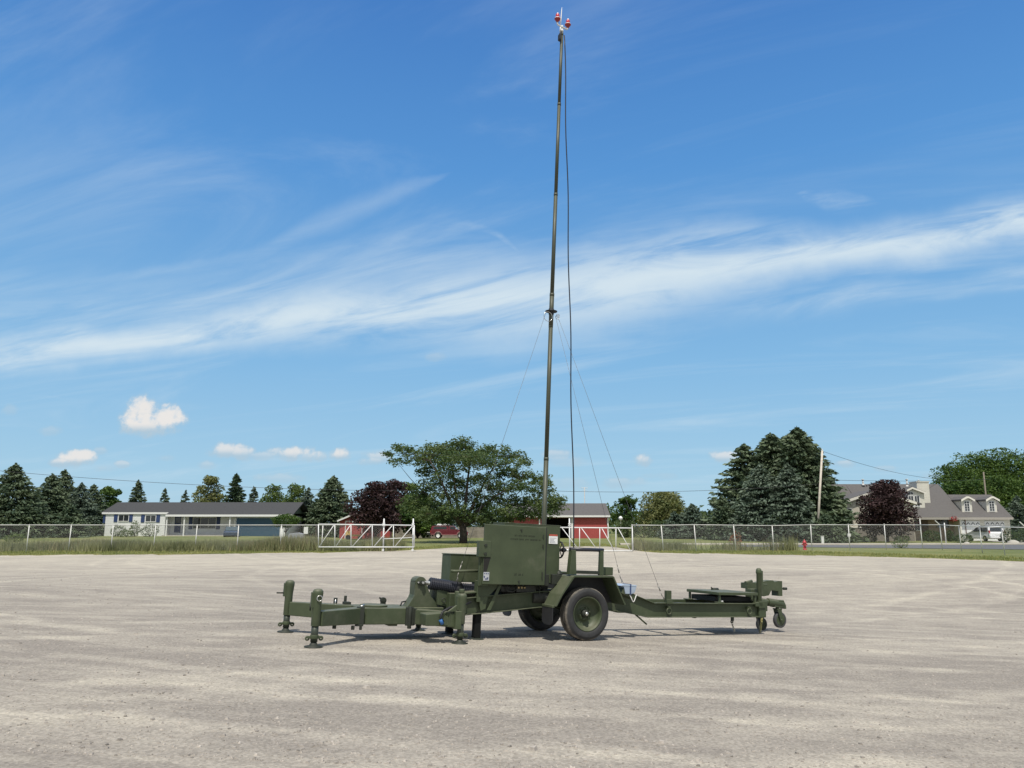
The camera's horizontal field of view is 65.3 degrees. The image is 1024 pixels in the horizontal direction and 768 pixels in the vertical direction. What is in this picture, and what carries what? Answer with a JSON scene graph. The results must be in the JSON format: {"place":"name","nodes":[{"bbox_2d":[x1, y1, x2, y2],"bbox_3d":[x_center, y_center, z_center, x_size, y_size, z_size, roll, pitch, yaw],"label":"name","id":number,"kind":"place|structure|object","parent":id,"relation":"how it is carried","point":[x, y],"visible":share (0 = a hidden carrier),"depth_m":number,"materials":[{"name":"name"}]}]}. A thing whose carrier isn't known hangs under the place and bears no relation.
{"place":"outdoors","nodes":[
{"label":"outdoors","id":0,"kind":"place"},
{"bbox_2d":[5,471,497,490],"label":"overhead wire","id":1,"kind":"object","parent":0,"point":[207,485],"visible":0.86,"depth_m":87.73,"materials":[{"name":"black metal"}]},
{"bbox_2d":[345,531,361,539],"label":"garden tractor","id":2,"kind":"object","parent":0,"point":[348,534],"visible":0.73,"depth_m":90.13,"materials":[{"name":"yellow paint"}]},
{"bbox_2d":[392,453,518,455],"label":"overhead wire","id":3,"kind":"object","parent":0,"point":[463,455],"visible":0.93,"depth_m":75.98,"materials":[{"name":"black metal"}]},
{"bbox_2d":[0,546,1023,767],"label":"gravel lot","id":4,"kind":"structure","parent":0,"point":[961,589],"depth_m":9.29,"materials":[{"name":"grey gravel"}]},
{"bbox_2d":[411,519,413,550],"bbox_3d":[-7.066,10.806,56.947,0.200,2.405,0.200,0,-10,0],"label":"gate post","id":5,"kind":"object","parent":4,"relation":"on","point":[412,549],"visible":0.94,"depth_m":56.96,"materials":[{"name":"white metal"}]},
{"bbox_2d":[277,9,786,648],"bbox_3d":[1.312,-1.449,14.339,9.525,11.470,1.942,8,-13,-26],"label":"mast trailer","id":6,"kind":"object","parent":4,"relation":"on","point":[507,569],"visible":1,"depth_m":12.44,"materials":[{"name":"green paint"}]},
{"bbox_2d":[617,583,635,594],"bbox_3d":[1.852,3.355,13.079,0.317,0.168,0.220,8,-13,-26],"label":"strapped box","id":7,"kind":"object","parent":6,"relation":"on","point":[629,589],"visible":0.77,"depth_m":13.00,"materials":[{"name":"white metal"}]},
{"bbox_2d":[0,528,1023,561],"bbox_3d":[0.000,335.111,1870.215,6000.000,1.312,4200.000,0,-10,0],"label":"ground","id":8,"kind":"structure","parent":0,"point":[615,539],"depth_m":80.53,"materials":[{"name":"green plant"}]},
{"bbox_2d":[2,532,26,541],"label":"bush","id":9,"kind":"object","parent":8,"relation":"on","point":[19,537],"visible":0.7,"depth_m":78.50,"materials":[{"name":"green plant"}]},
{"bbox_2d":[0,463,58,538],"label":"spruce tree","id":10,"kind":"object","parent":8,"relation":"on","point":[20,492],"visible":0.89,"depth_m":88.29,"materials":[{"name":"green plant"}]},
{"bbox_2d":[5,497,53,537],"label":"spruce tree","id":11,"kind":"object","parent":8,"relation":"on","point":[42,519],"visible":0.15,"depth_m":89.96,"materials":[{"name":"green plant"}]},
{"bbox_2d":[34,473,70,531],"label":"spruce tree","id":12,"kind":"object","parent":8,"relation":"on","point":[54,498],"visible":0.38,"depth_m":94.61,"materials":[{"name":"green plant"}]},
{"bbox_2d":[41,503,92,537],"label":"spruce tree","id":13,"kind":"object","parent":8,"relation":"on","point":[69,516],"visible":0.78,"depth_m":89.03,"materials":[{"name":"green plant"}]},
{"bbox_2d":[55,469,87,525],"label":"spruce tree","id":14,"kind":"object","parent":8,"relation":"on","point":[68,483],"visible":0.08,"depth_m":99.10,"materials":[{"name":"green plant"}]},
{"bbox_2d":[54,482,104,535],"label":"spruce tree","id":15,"kind":"object","parent":8,"relation":"on","point":[81,495],"visible":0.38,"depth_m":96.74,"materials":[{"name":"green plant"}]},
{"bbox_2d":[87,523,99,536],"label":"bush","id":16,"kind":"object","parent":8,"relation":"on","point":[95,530],"visible":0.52,"depth_m":92.42,"materials":[{"name":"green plant"}]},
{"bbox_2d":[83,483,107,535],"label":"spruce tree","id":17,"kind":"object","parent":8,"relation":"on","point":[92,490],"visible":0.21,"depth_m":101.79,"materials":[{"name":"green plant"}]},
{"bbox_2d":[97,486,122,517],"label":"broadleaf tree","id":18,"kind":"object","parent":8,"relation":"on","point":[111,494],"visible":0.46,"depth_m":106.56,"materials":[{"name":"green plant"}]},
{"bbox_2d":[110,524,124,536],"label":"bush","id":19,"kind":"object","parent":8,"relation":"on","point":[117,527],"visible":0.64,"depth_m":92.46,"materials":[{"name":"green plant"}]},
{"bbox_2d":[117,529,133,536],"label":"bush","id":20,"kind":"object","parent":8,"relation":"on","point":[128,530],"visible":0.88,"depth_m":90.31,"materials":[{"name":"green plant"}]},
{"bbox_2d":[129,520,139,536],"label":"bush","id":21,"kind":"object","parent":8,"relation":"on","point":[136,525],"visible":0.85,"depth_m":92.41,"materials":[{"name":"green plant"}]},
{"bbox_2d":[128,479,146,501],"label":"spruce tree","id":22,"kind":"object","parent":8,"relation":"on","point":[137,493],"visible":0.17,"depth_m":116.82,"materials":[{"name":"green plant"}]},
{"bbox_2d":[139,523,158,536],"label":"bush","id":23,"kind":"object","parent":8,"relation":"on","point":[157,529],"visible":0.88,"depth_m":92.41,"materials":[{"name":"green plant"}]},
{"bbox_2d":[159,488,170,501],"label":"spruce tree","id":24,"kind":"object","parent":8,"relation":"on","point":[164,495],"visible":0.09,"depth_m":120.80,"materials":[{"name":"green plant"}]},
{"bbox_2d":[181,490,189,501],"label":"spruce tree","id":25,"kind":"object","parent":8,"relation":"on","point":[185,496],"visible":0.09,"depth_m":122.67,"materials":[{"name":"green plant"}]},
{"bbox_2d":[0,524,382,551],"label":"chain link fence","id":26,"kind":"object","parent":8,"relation":"on","point":[154,537],"visible":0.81,"depth_m":56.88,"materials":[{"name":"grey metal"}]},
{"bbox_2d":[101,502,309,536],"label":"ranch house","id":27,"kind":"structure","parent":8,"relation":"on","point":[217,515],"depth_m":97.38,"materials":[{"name":"white"}]},
{"bbox_2d":[118,515,128,520],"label":"window","id":28,"kind":"structure","parent":27,"relation":"in","point":[120,517],"depth_m":96.62,"materials":[{"name":"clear glass"}]},
{"bbox_2d":[145,515,155,521],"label":"window","id":29,"kind":"structure","parent":27,"relation":"in","point":[148,518],"depth_m":96.62,"materials":[{"name":"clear glass"}]},
{"bbox_2d":[174,517,180,531],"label":"door","id":30,"kind":"structure","parent":27,"relation":"in","point":[177,519],"depth_m":98.04,"materials":[{"name":"black glass"}]},
{"bbox_2d":[192,517,216,528],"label":"window","id":31,"kind":"structure","parent":27,"relation":"in","point":[202,522],"depth_m":98.12,"materials":[{"name":"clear glass"}]},
{"bbox_2d":[236,518,279,536],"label":"garage door","id":32,"kind":"structure","parent":27,"relation":"in","point":[263,530],"depth_m":96.08,"materials":[{"name":"blue paint"}]},
{"bbox_2d":[191,475,227,501],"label":"broadleaf tree","id":33,"kind":"object","parent":8,"relation":"on","point":[206,494],"visible":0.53,"depth_m":120.62,"materials":[{"name":"green plant"}]},
{"bbox_2d":[223,527,239,536],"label":"parked car","id":34,"kind":"object","parent":8,"relation":"on","point":[233,531],"visible":0.67,"depth_m":91.46,"materials":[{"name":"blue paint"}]},
{"bbox_2d":[222,473,246,501],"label":"spruce tree","id":35,"kind":"object","parent":8,"relation":"on","point":[234,495],"visible":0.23,"depth_m":116.72,"materials":[{"name":"green plant"}]},
{"bbox_2d":[247,486,258,501],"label":"spruce tree","id":36,"kind":"object","parent":8,"relation":"on","point":[253,495],"visible":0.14,"depth_m":120.91,"materials":[{"name":"green plant"}]},
{"bbox_2d":[258,483,285,501],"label":"broadleaf tree","id":37,"kind":"object","parent":8,"relation":"on","point":[272,493],"visible":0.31,"depth_m":138.15,"materials":[{"name":"green plant"}]},
{"bbox_2d":[270,513,301,533],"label":"garden tree","id":38,"kind":"object","parent":8,"relation":"on","point":[286,520],"visible":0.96,"depth_m":88.20,"materials":[{"name":"green plant"}]},
{"bbox_2d":[281,529,304,537],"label":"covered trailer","id":39,"kind":"object","parent":8,"relation":"on","point":[290,535],"visible":0.34,"depth_m":86.21,"materials":[{"name":"white metal"}]},
{"bbox_2d":[282,483,305,501],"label":"broadleaf tree","id":40,"kind":"object","parent":8,"relation":"on","point":[297,490],"visible":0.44,"depth_m":136.16,"materials":[{"name":"green plant"}]},
{"bbox_2d":[295,487,319,532],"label":"spruce tree","id":41,"kind":"object","parent":8,"relation":"on","point":[307,494],"visible":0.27,"depth_m":104.57,"materials":[{"name":"green plant"}]},
{"bbox_2d":[299,475,353,537],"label":"spruce tree","id":42,"kind":"object","parent":8,"relation":"on","point":[326,504],"visible":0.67,"depth_m":101.50,"materials":[{"name":"green plant"}]},
{"bbox_2d":[337,515,379,538],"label":"red shed","id":43,"kind":"structure","parent":8,"relation":"on","point":[351,527],"depth_m":94.39,"materials":[{"name":"red wood"}]},
{"bbox_2d":[345,522,361,538],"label":"door","id":44,"kind":"structure","parent":43,"relation":"in","point":[352,527],"depth_m":94.38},
{"bbox_2d":[8,499,712,534],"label":"tree line","id":45,"kind":"object","parent":8,"relation":"on","point":[612,523],"visible":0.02,"depth_m":153.37,"materials":[{"name":"green plant"}]},
{"bbox_2d":[341,480,406,536],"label":"broadleaf tree","id":46,"kind":"object","parent":8,"relation":"on","point":[369,510],"visible":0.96,"depth_m":89.71,"materials":[{"name":"purple plant"}]},
{"bbox_2d":[382,519,384,550],"bbox_3d":[-9.144,10.789,56.849,0.200,2.404,0.200,0,-10,0],"label":"gate post","id":47,"kind":"object","parent":8,"relation":"on","point":[383,533],"visible":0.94,"depth_m":56.89,"materials":[{"name":"white metal"}]},
{"bbox_2d":[318,524,414,547],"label":"sliding gate","id":48,"kind":"structure","parent":47,"relation":"attached to","point":[372,546],"depth_m":56.27,"materials":[{"name":"silver metal"}]},
{"bbox_2d":[380,526,391,537],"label":"red shed","id":49,"kind":"structure","parent":8,"relation":"on","point":[388,533],"depth_m":102.23,"materials":[{"name":"red wood"}]},
{"bbox_2d":[386,478,407,536],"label":"broadleaf tree","id":50,"kind":"object","parent":8,"relation":"on","point":[400,486],"visible":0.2,"depth_m":110.79,"materials":[{"name":"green plant"}]},
{"bbox_2d":[0,531,799,551],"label":"tall weeds","id":51,"kind":"object","parent":8,"relation":"on","point":[190,545],"visible":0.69,"depth_m":57.27,"materials":[{"name":"green plant"}]},
{"bbox_2d":[401,482,420,536],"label":"broadleaf tree","id":52,"kind":"object","parent":8,"relation":"on","point":[412,486],"visible":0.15,"depth_m":114.75,"materials":[{"name":"green plant"}]},
{"bbox_2d":[397,493,441,537],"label":"broadleaf tree","id":53,"kind":"object","parent":8,"relation":"on","point":[421,529],"visible":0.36,"depth_m":96.72,"materials":[{"name":"green plant"}]},
{"bbox_2d":[395,527,483,537],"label":"wooden fence","id":54,"kind":"object","parent":8,"relation":"on","point":[474,533],"visible":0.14,"depth_m":101.23,"materials":[{"name":"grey wood"}]},
{"bbox_2d":[427,524,469,538],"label":"pickup truck","id":55,"kind":"object","parent":8,"relation":"on","point":[447,530],"visible":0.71,"depth_m":95.53,"materials":[{"name":"red paint"}]},
{"bbox_2d":[380,436,569,542],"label":"locust tree","id":56,"kind":"object","parent":8,"relation":"on","point":[464,517],"visible":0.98,"depth_m":78.84,"materials":[{"name":"green plant"}]},
{"bbox_2d":[469,516,496,536],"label":"spruce tree","id":57,"kind":"object","parent":8,"relation":"on","point":[478,525],"visible":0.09,"depth_m":112.01,"materials":[{"name":"green plant"}]},
{"bbox_2d":[506,503,609,537],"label":"red barn","id":58,"kind":"structure","parent":8,"relation":"on","point":[589,515],"depth_m":98.60,"materials":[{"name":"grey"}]},
{"bbox_2d":[560,527,632,550],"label":"sliding gate","id":59,"kind":"structure","parent":8,"relation":"on","point":[618,528],"depth_m":56.34,"materials":[{"name":"silver metal"}]},
{"bbox_2d":[609,494,639,533],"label":"broadleaf tree","id":60,"kind":"object","parent":8,"relation":"on","point":[621,507],"visible":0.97,"depth_m":122.11,"materials":[{"name":"green plant"}]},
{"bbox_2d":[615,520,636,537],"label":"bush","id":61,"kind":"object","parent":8,"relation":"on","point":[625,535],"visible":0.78,"depth_m":103.98,"materials":[{"name":"green plant"}]},
{"bbox_2d":[628,530,654,537],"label":"bush","id":62,"kind":"object","parent":8,"relation":"on","point":[651,535],"visible":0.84,"depth_m":102.03,"materials":[{"name":"green plant"}]},
{"bbox_2d":[643,520,665,537],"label":"bush","id":63,"kind":"object","parent":8,"relation":"on","point":[656,522],"visible":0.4,"depth_m":104.13,"materials":[{"name":"green plant"}]},
{"bbox_2d":[634,491,691,536],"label":"willow tree","id":64,"kind":"object","parent":8,"relation":"on","point":[663,506],"visible":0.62,"depth_m":109.30,"materials":[{"name":"green plant"}]},
{"bbox_2d":[653,511,693,538],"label":"spruce tree","id":65,"kind":"object","parent":8,"relation":"on","point":[675,519],"visible":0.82,"depth_m":94.76,"materials":[{"name":"green plant"}]},
{"bbox_2d":[674,503,708,538],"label":"spruce tree","id":66,"kind":"object","parent":8,"relation":"on","point":[691,511],"visible":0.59,"depth_m":95.72,"materials":[{"name":"green plant"}]},
{"bbox_2d":[701,495,737,540],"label":"spruce tree","id":67,"kind":"object","parent":8,"relation":"on","point":[719,516],"visible":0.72,"depth_m":90.13,"materials":[{"name":"green plant"}]},
{"bbox_2d":[701,443,760,535],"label":"spruce tree","id":68,"kind":"object","parent":8,"relation":"on","point":[743,452],"visible":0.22,"depth_m":96.02,"materials":[{"name":"green plant"}]},
{"bbox_2d":[729,532,741,548],"bbox_3d":[17.010,11.932,60.875,1.095,1.482,0.909,0,-10,0],"label":"bush","id":69,"kind":"object","parent":8,"relation":"on","point":[732,536],"visible":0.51,"depth_m":60.86,"materials":[{"name":"green plant"}]},
{"bbox_2d":[719,463,799,542],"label":"spruce tree","id":70,"kind":"object","parent":8,"relation":"on","point":[748,505],"visible":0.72,"depth_m":88.76,"materials":[{"name":"green plant"}]},
{"bbox_2d":[731,432,811,528],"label":"spruce tree","id":71,"kind":"object","parent":8,"relation":"on","point":[764,451],"visible":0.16,"depth_m":94.46,"materials":[{"name":"green plant"}]},
{"bbox_2d":[631,518,922,550],"bbox_3d":[20.513,11.100,58.865,24.046,2.502,2.040,2,-10,-13],"label":"chain link fence","id":72,"kind":"object","parent":8,"relation":"on","point":[739,543],"visible":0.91,"depth_m":57.31,"materials":[{"name":"grey metal"}]},
{"bbox_2d":[755,462,816,542],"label":"spruce tree","id":73,"kind":"object","parent":8,"relation":"on","point":[794,499],"visible":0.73,"depth_m":86.76,"materials":[{"name":"green plant"}]},
{"bbox_2d":[760,426,869,542],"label":"spruce tree","id":74,"kind":"object","parent":8,"relation":"on","point":[802,450],"visible":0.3,"depth_m":90.45,"materials":[{"name":"green plant"}]},
{"bbox_2d":[817,449,822,520],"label":"utility pole","id":75,"kind":"object","parent":8,"relation":"on","point":[819,493],"visible":0.84,"depth_m":86.30,"materials":[{"name":"grey wood"}]},
{"bbox_2d":[568,484,813,491],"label":"overhead wire","id":76,"kind":"object","parent":75,"relation":"attached to","point":[702,490],"visible":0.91,"depth_m":88.14,"materials":[{"name":"black metal"}]},
{"bbox_2d":[619,543,1023,544],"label":"kerb","id":77,"kind":"structure","parent":8,"relation":"on","point":[867,543],"depth_m":75.65,"materials":[{"name":"concrete"}]},
{"bbox_2d":[806,513,850,542],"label":"spruce tree","id":78,"kind":"object","parent":8,"relation":"on","point":[827,519],"visible":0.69,"depth_m":83.76,"materials":[{"name":"green plant"}]},
{"bbox_2d":[805,462,861,539],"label":"spruce tree","id":79,"kind":"object","parent":8,"relation":"on","point":[853,530],"visible":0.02,"depth_m":90.95,"materials":[{"name":"green plant"}]},
{"bbox_2d":[855,479,921,541],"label":"broadleaf tree","id":80,"kind":"object","parent":8,"relation":"on","point":[889,507],"visible":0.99,"depth_m":88.58,"materials":[{"name":"purple plant"}]},
{"bbox_2d":[891,538,909,547],"bbox_3d":[31.506,12.914,64.752,1.379,0.924,1.223,0,-10,0],"label":"bush","id":81,"kind":"object","parent":8,"relation":"on","point":[899,546],"visible":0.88,"depth_m":64.68,"materials":[{"name":"green plant"}]},
{"bbox_2d":[892,535,909,541],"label":"bush","id":82,"kind":"object","parent":8,"relation":"on","point":[907,537],"visible":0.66,"depth_m":93.05,"materials":[{"name":"green plant"}]},
{"bbox_2d":[832,479,1013,540],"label":"tan house","id":83,"kind":"structure","parent":8,"relation":"on","point":[932,503],"depth_m":99.33,"materials":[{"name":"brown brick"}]},
{"bbox_2d":[914,496,919,506],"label":"window","id":84,"kind":"structure","parent":83,"relation":"in","point":[916,498],"depth_m":99.93,"materials":[{"name":"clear glass"}]},
{"bbox_2d":[921,520,928,537],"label":"door","id":85,"kind":"structure","parent":83,"relation":"in","point":[924,522],"depth_m":99.56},
{"bbox_2d":[936,520,949,527],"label":"window","id":86,"kind":"structure","parent":83,"relation":"in","point":[941,522],"depth_m":99.61,"materials":[{"name":"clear glass"}]},
{"bbox_2d":[961,521,979,540],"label":"garage door","id":87,"kind":"structure","parent":83,"relation":"in","point":[974,523],"depth_m":98.43,"materials":[{"name":"white paint"}]},
{"bbox_2d":[984,521,1004,540],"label":"garage door","id":88,"kind":"structure","parent":83,"relation":"in","point":[989,523],"depth_m":98.43,"materials":[{"name":"white paint"}]},
{"bbox_2d":[920,529,941,541],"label":"bush","id":89,"kind":"object","parent":8,"relation":"on","point":[927,537],"visible":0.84,"depth_m":92.15,"materials":[{"name":"green plant"}]},
{"bbox_2d":[946,529,953,541],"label":"bush","id":90,"kind":"object","parent":8,"relation":"on","point":[947,536],"visible":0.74,"depth_m":93.24,"materials":[{"name":"green plant"}]},
{"bbox_2d":[940,482,966,494],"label":"broadleaf tree","id":91,"kind":"object","parent":8,"relation":"on","point":[946,489],"visible":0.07,"depth_m":122.11,"materials":[{"name":"green plant"}]},
{"bbox_2d":[928,461,981,486],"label":"broadleaf tree","id":92,"kind":"object","parent":8,"relation":"on","point":[961,473],"visible":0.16,"depth_m":126.56,"materials":[{"name":"green plant"}]},
{"bbox_2d":[951,533,972,542],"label":"bush","id":93,"kind":"object","parent":8,"relation":"on","point":[966,539],"visible":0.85,"depth_m":86.30,"materials":[{"name":"green plant"}]},
{"bbox_2d":[920,520,1023,555],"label":"chain link fence","id":94,"kind":"object","parent":8,"relation":"on","point":[1001,527],"visible":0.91,"depth_m":53.41,"materials":[{"name":"grey metal"}]},
{"bbox_2d":[949,479,1006,510],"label":"broadleaf tree","id":95,"kind":"object","parent":8,"relation":"on","point":[974,487],"visible":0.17,"depth_m":119.23,"materials":[{"name":"green plant"}]},
{"bbox_2d":[949,451,1020,524],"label":"broadleaf tree","id":96,"kind":"object","parent":8,"relation":"on","point":[971,459],"visible":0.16,"depth_m":128.35,"materials":[{"name":"green plant"}]},
{"bbox_2d":[975,475,1023,515],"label":"broadleaf tree","id":97,"kind":"object","parent":8,"relation":"on","point":[1000,484],"visible":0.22,"depth_m":119.20,"materials":[{"name":"green plant"}]},
{"bbox_2d":[975,447,1023,501],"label":"broadleaf tree","id":98,"kind":"object","parent":8,"relation":"on","point":[1008,460],"visible":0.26,"depth_m":126.59,"materials":[{"name":"green plant"}]},
{"bbox_2d":[1000,528,1018,541],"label":"bush","id":99,"kind":"object","parent":8,"relation":"on","point":[1013,535],"visible":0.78,"depth_m":88.08,"materials":[{"name":"green plant"}]},
{"bbox_2d":[1004,452,1023,503],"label":"broadleaf tree","id":100,"kind":"object","parent":8,"relation":"on","point":[1021,454],"visible":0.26,"depth_m":125.43,"materials":[{"name":"green plant"}]},
{"bbox_2d":[1005,495,1023,538],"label":"spruce tree","id":101,"kind":"object","parent":8,"relation":"on","point":[1019,509],"visible":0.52,"depth_m":102.32,"materials":[{"name":"green plant"}]},
{"bbox_2d":[1016,529,1023,541],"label":"bush","id":102,"kind":"object","parent":8,"relation":"on","point":[1021,531],"visible":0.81,"depth_m":88.26,"materials":[{"name":"green plant"}]},
{"bbox_2d":[0,0,1023,525],"label":"sky","id":103,"kind":"structure","parent":0,"point":[284,243],"materials":[{"name":"blue"}]},
{"bbox_2d":[741,545,1023,548],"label":"road","id":104,"kind":"structure","parent":0,"point":[958,547],"depth_m":69.54,"materials":[{"name":"grey asphalt"}]},
{"label":"driveway","id":105,"kind":"structure","parent":0,"visible":0},
{"bbox_2d":[966,526,1005,541],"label":"minivan","id":106,"kind":"object","parent":105,"relation":"on","point":[985,532],"visible":0.63,"depth_m":93.33,"materials":[{"name":"silver metal"}]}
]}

